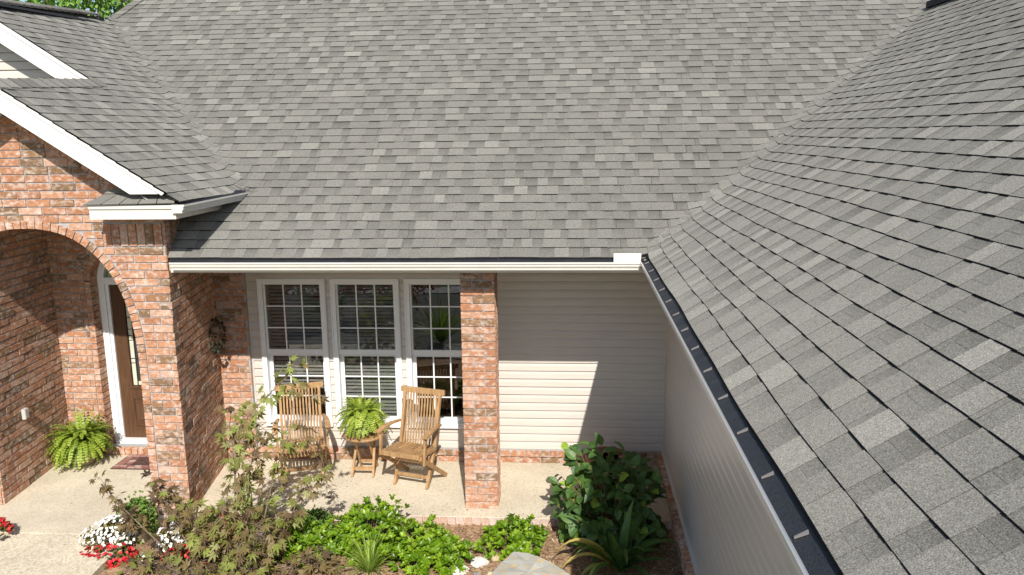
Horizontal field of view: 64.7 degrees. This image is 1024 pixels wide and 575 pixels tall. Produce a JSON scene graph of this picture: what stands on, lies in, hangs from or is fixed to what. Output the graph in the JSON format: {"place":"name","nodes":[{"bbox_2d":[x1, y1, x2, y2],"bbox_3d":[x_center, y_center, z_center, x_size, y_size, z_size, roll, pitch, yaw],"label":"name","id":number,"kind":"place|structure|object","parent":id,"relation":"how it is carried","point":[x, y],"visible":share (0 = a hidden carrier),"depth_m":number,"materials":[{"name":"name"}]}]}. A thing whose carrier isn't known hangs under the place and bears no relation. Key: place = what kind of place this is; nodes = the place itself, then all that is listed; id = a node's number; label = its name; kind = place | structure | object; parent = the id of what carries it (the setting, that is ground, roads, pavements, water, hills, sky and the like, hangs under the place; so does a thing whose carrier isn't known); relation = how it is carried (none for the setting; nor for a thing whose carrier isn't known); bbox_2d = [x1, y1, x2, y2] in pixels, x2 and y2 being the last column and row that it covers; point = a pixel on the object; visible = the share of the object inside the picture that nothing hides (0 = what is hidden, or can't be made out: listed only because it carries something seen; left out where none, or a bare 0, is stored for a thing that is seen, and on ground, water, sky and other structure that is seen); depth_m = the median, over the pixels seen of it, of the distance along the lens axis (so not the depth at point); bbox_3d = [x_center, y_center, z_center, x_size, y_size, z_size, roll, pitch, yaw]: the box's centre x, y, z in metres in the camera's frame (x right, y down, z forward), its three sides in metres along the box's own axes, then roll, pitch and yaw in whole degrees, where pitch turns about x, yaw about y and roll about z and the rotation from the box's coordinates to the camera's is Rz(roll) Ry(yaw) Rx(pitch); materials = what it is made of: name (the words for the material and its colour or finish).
{"place":"outdoors","nodes":[
{"label":"outdoors","id":0,"kind":"place"},
{"bbox_2d":[0,533,130,574],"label":"walkway","id":1,"kind":"structure","parent":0,"point":[36,554],"depth_m":7.33,"materials":[{"name":"beige concrete"}]},
{"bbox_2d":[0,516,13,534],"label":"begonia plant","id":2,"kind":"object","parent":1,"relation":"on","point":[8,525],"visible":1,"depth_m":7.62,"materials":[{"name":"red plant"}]},
{"bbox_2d":[20,0,120,19],"label":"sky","id":3,"kind":"structure","parent":0,"point":[20,0],"materials":[{"name":"plant"}]},
{"bbox_2d":[95,270,115,442],"bbox_3d":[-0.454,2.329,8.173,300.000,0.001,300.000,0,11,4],"label":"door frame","id":4,"kind":"structure","parent":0,"point":[109,274],"depth_m":17.02,"materials":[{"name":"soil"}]},
{"bbox_2d":[11,0,132,20],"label":"oak tree","id":5,"kind":"object","parent":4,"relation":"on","point":[102,6],"visible":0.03,"depth_m":19.64,"materials":[{"name":"green plant"}]},
{"bbox_2d":[0,0,1023,574],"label":"house","id":6,"kind":"structure","parent":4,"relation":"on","point":[746,276],"depth_m":8.02,"materials":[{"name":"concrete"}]},
{"bbox_2d":[109,285,146,437],"bbox_3d":[-4.203,0.890,9.635,1.030,1.900,0.051,0,11,4],"label":"door","id":7,"kind":"structure","parent":6,"relation":"in","point":[132,397],"depth_m":9.67,"materials":[{"name":"brown wood"}]},
{"bbox_2d":[208,317,226,353],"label":"hanging plant","id":8,"kind":"object","parent":6,"relation":"hanging from","point":[214,329],"visible":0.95,"depth_m":8.89,"materials":[{"name":"green plant"}]},
{"bbox_2d":[256,278,333,426],"bbox_3d":[-2.461,0.734,9.279,0.787,1.732,0.212,0,11,4],"label":"window","id":9,"kind":"structure","parent":6,"relation":"in","point":[268,352],"depth_m":9.25,"materials":[{"name":"white plastic"}]},
{"bbox_2d":[329,278,404,427],"bbox_3d":[-1.629,0.735,9.217,0.789,1.732,0.212,0,11,4],"label":"window","id":10,"kind":"structure","parent":6,"relation":"in","point":[340,352],"depth_m":9.20,"materials":[{"name":"white plastic"}]},
{"bbox_2d":[403,278,463,428],"bbox_3d":[-0.795,0.736,9.155,0.787,1.732,0.212,0,11,4],"label":"window","id":11,"kind":"structure","parent":6,"relation":"in","point":[452,422],"depth_m":9.10,"materials":[{"name":"white plastic"}]},
{"bbox_2d":[0,453,671,542],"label":"porch floor","id":12,"kind":"structure","parent":0,"point":[41,505],"depth_m":8.55,"materials":[{"name":"beige concrete"}]},
{"bbox_2d":[42,408,117,470],"bbox_3d":[-4.993,1.744,9.338,0.801,0.627,0.823,0,11,4],"label":"potted fern","id":13,"kind":"object","parent":12,"relation":"on","point":[79,442],"visible":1,"depth_m":9.17,"materials":[{"name":"plant"}]},
{"bbox_2d":[110,454,149,469],"bbox_3d":[-4.178,2.023,9.393,0.770,0.014,0.440,0,11,4],"label":"doormat","id":14,"kind":"object","parent":12,"relation":"on","point":[135,462],"visible":0.38,"depth_m":9.34,"materials":[{"name":"fabric"}]},
{"bbox_2d":[27,463,551,550],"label":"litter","id":15,"kind":"object","parent":12,"relation":"on","point":[388,489],"visible":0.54,"depth_m":8.28,"materials":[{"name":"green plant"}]},
{"bbox_2d":[272,381,330,482],"bbox_3d":[-2.295,1.610,8.835,0.604,1.005,0.626,-4,11,-15],"label":"folding chair","id":16,"kind":"object","parent":12,"relation":"on","point":[322,445],"visible":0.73,"depth_m":8.94,"materials":[{"name":"brown wood"}]},
{"bbox_2d":[344,427,384,476],"bbox_3d":[-1.639,1.841,9.015,0.452,0.471,0.452,0,11,4],"label":"side table","id":17,"kind":"object","parent":12,"relation":"on","point":[371,436],"visible":0.62,"depth_m":8.93,"materials":[{"name":"brown wood"}]},
{"bbox_2d":[335,396,389,438],"bbox_3d":[-1.648,1.384,8.909,0.627,0.467,0.621,0,11,4],"label":"potted fern","id":18,"kind":"object","parent":17,"relation":"on","point":[362,418],"visible":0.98,"depth_m":8.78,"materials":[{"name":"plant"}]},
{"bbox_2d":[375,385,447,489],"bbox_3d":[-1.060,1.634,8.630,0.604,1.005,0.626,3,12,21],"label":"folding chair","id":19,"kind":"object","parent":12,"relation":"on","point":[399,452],"visible":1,"depth_m":8.70,"materials":[{"name":"brown wood"}]},
{"bbox_2d":[199,511,671,529],"bbox_3d":[-0.795,2.336,7.997,4.745,0.142,0.039,0,11,4],"label":"porch edging","id":20,"kind":"object","parent":12,"relation":"attached to","point":[476,521],"visible":0.18,"depth_m":7.95,"materials":[{"name":"brick"}]},
{"bbox_2d":[585,446,624,486],"bbox_3d":[1.004,1.939,8.622,0.450,0.340,0.450,0,11,4],"label":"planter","id":21,"kind":"object","parent":12,"relation":"on","point":[605,454],"visible":0.17,"depth_m":8.70,"materials":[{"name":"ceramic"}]},
{"bbox_2d":[100,517,682,574],"bbox_3d":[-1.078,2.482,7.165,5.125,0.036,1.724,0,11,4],"label":"mulch","id":22,"kind":"object","parent":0,"point":[547,550],"visible":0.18,"depth_m":7.25,"materials":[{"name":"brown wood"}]},
{"bbox_2d":[78,514,138,549],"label":"begonia plant","id":23,"kind":"object","parent":22,"relation":"on","point":[107,526],"visible":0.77,"depth_m":7.48,"materials":[{"name":"white plant"}]},
{"bbox_2d":[79,542,137,569],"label":"begonia plant","id":24,"kind":"object","parent":22,"relation":"on","point":[123,554],"visible":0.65,"depth_m":7.34,"materials":[{"name":"red plant"}]},
{"bbox_2d":[115,490,159,543],"bbox_3d":[-3.585,2.185,7.742,0.387,0.462,0.407,0,11,4],"label":"box shrub","id":25,"kind":"object","parent":22,"relation":"on","point":[143,504],"visible":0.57,"depth_m":7.71,"materials":[{"name":"green plant"}]},
{"bbox_2d":[129,552,155,564],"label":"begonia plant","id":26,"kind":"object","parent":22,"relation":"on","point":[138,557],"visible":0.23,"depth_m":7.33,"materials":[{"name":"green plant"}]},
{"bbox_2d":[155,522,190,552],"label":"begonia plant","id":27,"kind":"object","parent":22,"relation":"on","point":[166,541],"visible":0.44,"depth_m":7.38,"materials":[{"name":"white plant"}]},
{"bbox_2d":[160,540,231,568],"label":"begonia plant","id":28,"kind":"object","parent":22,"relation":"on","point":[184,554],"visible":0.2,"depth_m":7.28,"materials":[{"name":"red plant"}]},
{"bbox_2d":[89,354,345,574],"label":"japanese maple","id":29,"kind":"object","parent":22,"relation":"on","point":[196,538],"visible":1,"depth_m":7.05,"materials":[{"name":"green plant"}]},
{"bbox_2d":[201,508,238,537],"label":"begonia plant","id":30,"kind":"object","parent":22,"relation":"on","point":[221,524],"visible":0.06,"depth_m":7.44,"materials":[{"name":"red plant"}]},
{"bbox_2d":[215,479,302,531],"bbox_3d":[-2.593,2.092,7.882,0.716,0.559,1.047,7,13,35],"label":"strap leaf plant","id":31,"kind":"object","parent":22,"relation":"on","point":[249,504],"visible":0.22,"depth_m":7.92,"materials":[{"name":"plant"}]},
{"bbox_2d":[250,515,340,568],"bbox_3d":[-2.018,2.310,7.496,1.037,0.367,0.762,8,14,39],"label":"garden shrub","id":32,"kind":"object","parent":22,"relation":"on","point":[305,536],"visible":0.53,"depth_m":7.33,"materials":[{"name":"green plant"}]},
{"bbox_2d":[296,504,335,534],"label":"cushion shrub","id":33,"kind":"object","parent":22,"relation":"on","point":[317,515],"visible":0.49,"depth_m":7.83,"materials":[{"name":"green plant"}]},
{"bbox_2d":[321,493,410,569],"bbox_3d":[-1.310,2.211,7.530,0.774,0.455,0.780,6,13,33],"label":"garden shrub","id":34,"kind":"object","parent":22,"relation":"on","point":[352,518],"visible":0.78,"depth_m":7.37,"materials":[{"name":"green plant"}]},
{"bbox_2d":[332,524,400,574],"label":"grass clump","id":35,"kind":"object","parent":22,"relation":"on","point":[370,559],"visible":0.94,"depth_m":7.10,"materials":[{"name":"green plant"}]},
{"bbox_2d":[379,514,474,574],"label":"garden shrub","id":36,"kind":"object","parent":22,"relation":"on","point":[437,548],"visible":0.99,"depth_m":7.08,"materials":[{"name":"green plant"}]},
{"bbox_2d":[448,563,469,574],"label":"boulder","id":37,"kind":"object","parent":22,"relation":"on","point":[457,572],"visible":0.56,"depth_m":7.07,"materials":[{"name":"stone"}]},
{"bbox_2d":[470,556,488,567],"bbox_3d":[-0.291,2.462,7.215,0.172,0.099,0.133,0,11,4],"label":"boulder","id":38,"kind":"object","parent":22,"relation":"on","point":[477,562],"visible":0.88,"depth_m":7.19,"materials":[{"name":"stone"}]},
{"bbox_2d":[490,554,498,561],"bbox_3d":[-0.155,2.436,7.267,0.093,0.061,0.076,0,11,4],"label":"boulder","id":39,"kind":"object","parent":22,"relation":"on","point":[495,558],"visible":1,"depth_m":7.24,"materials":[{"name":"beige stone"}]},
{"bbox_2d":[472,513,550,561],"bbox_3d":[0.004,2.300,7.505,0.701,0.315,0.686,0,11,4],"label":"garden shrub","id":40,"kind":"object","parent":22,"relation":"on","point":[518,540],"visible":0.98,"depth_m":7.40,"materials":[{"name":"green plant"}]},
{"bbox_2d":[491,552,569,574],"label":"boulder","id":41,"kind":"object","parent":22,"relation":"on","point":[517,563],"visible":1,"depth_m":6.84,"materials":[{"name":"stone"}]},
{"bbox_2d":[548,432,667,562],"bbox_3d":[0.883,1.894,7.509,1.126,1.108,1.119,0,11,4],"label":"broadleaf bush","id":42,"kind":"object","parent":22,"relation":"on","point":[604,508],"visible":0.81,"depth_m":7.33,"materials":[{"name":"green plant"}]},
{"bbox_2d":[556,499,678,574],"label":"strap leaf plant","id":43,"kind":"object","parent":22,"relation":"on","point":[620,555],"visible":0.94,"depth_m":7.02,"materials":[{"name":"green plant"}]}
]}

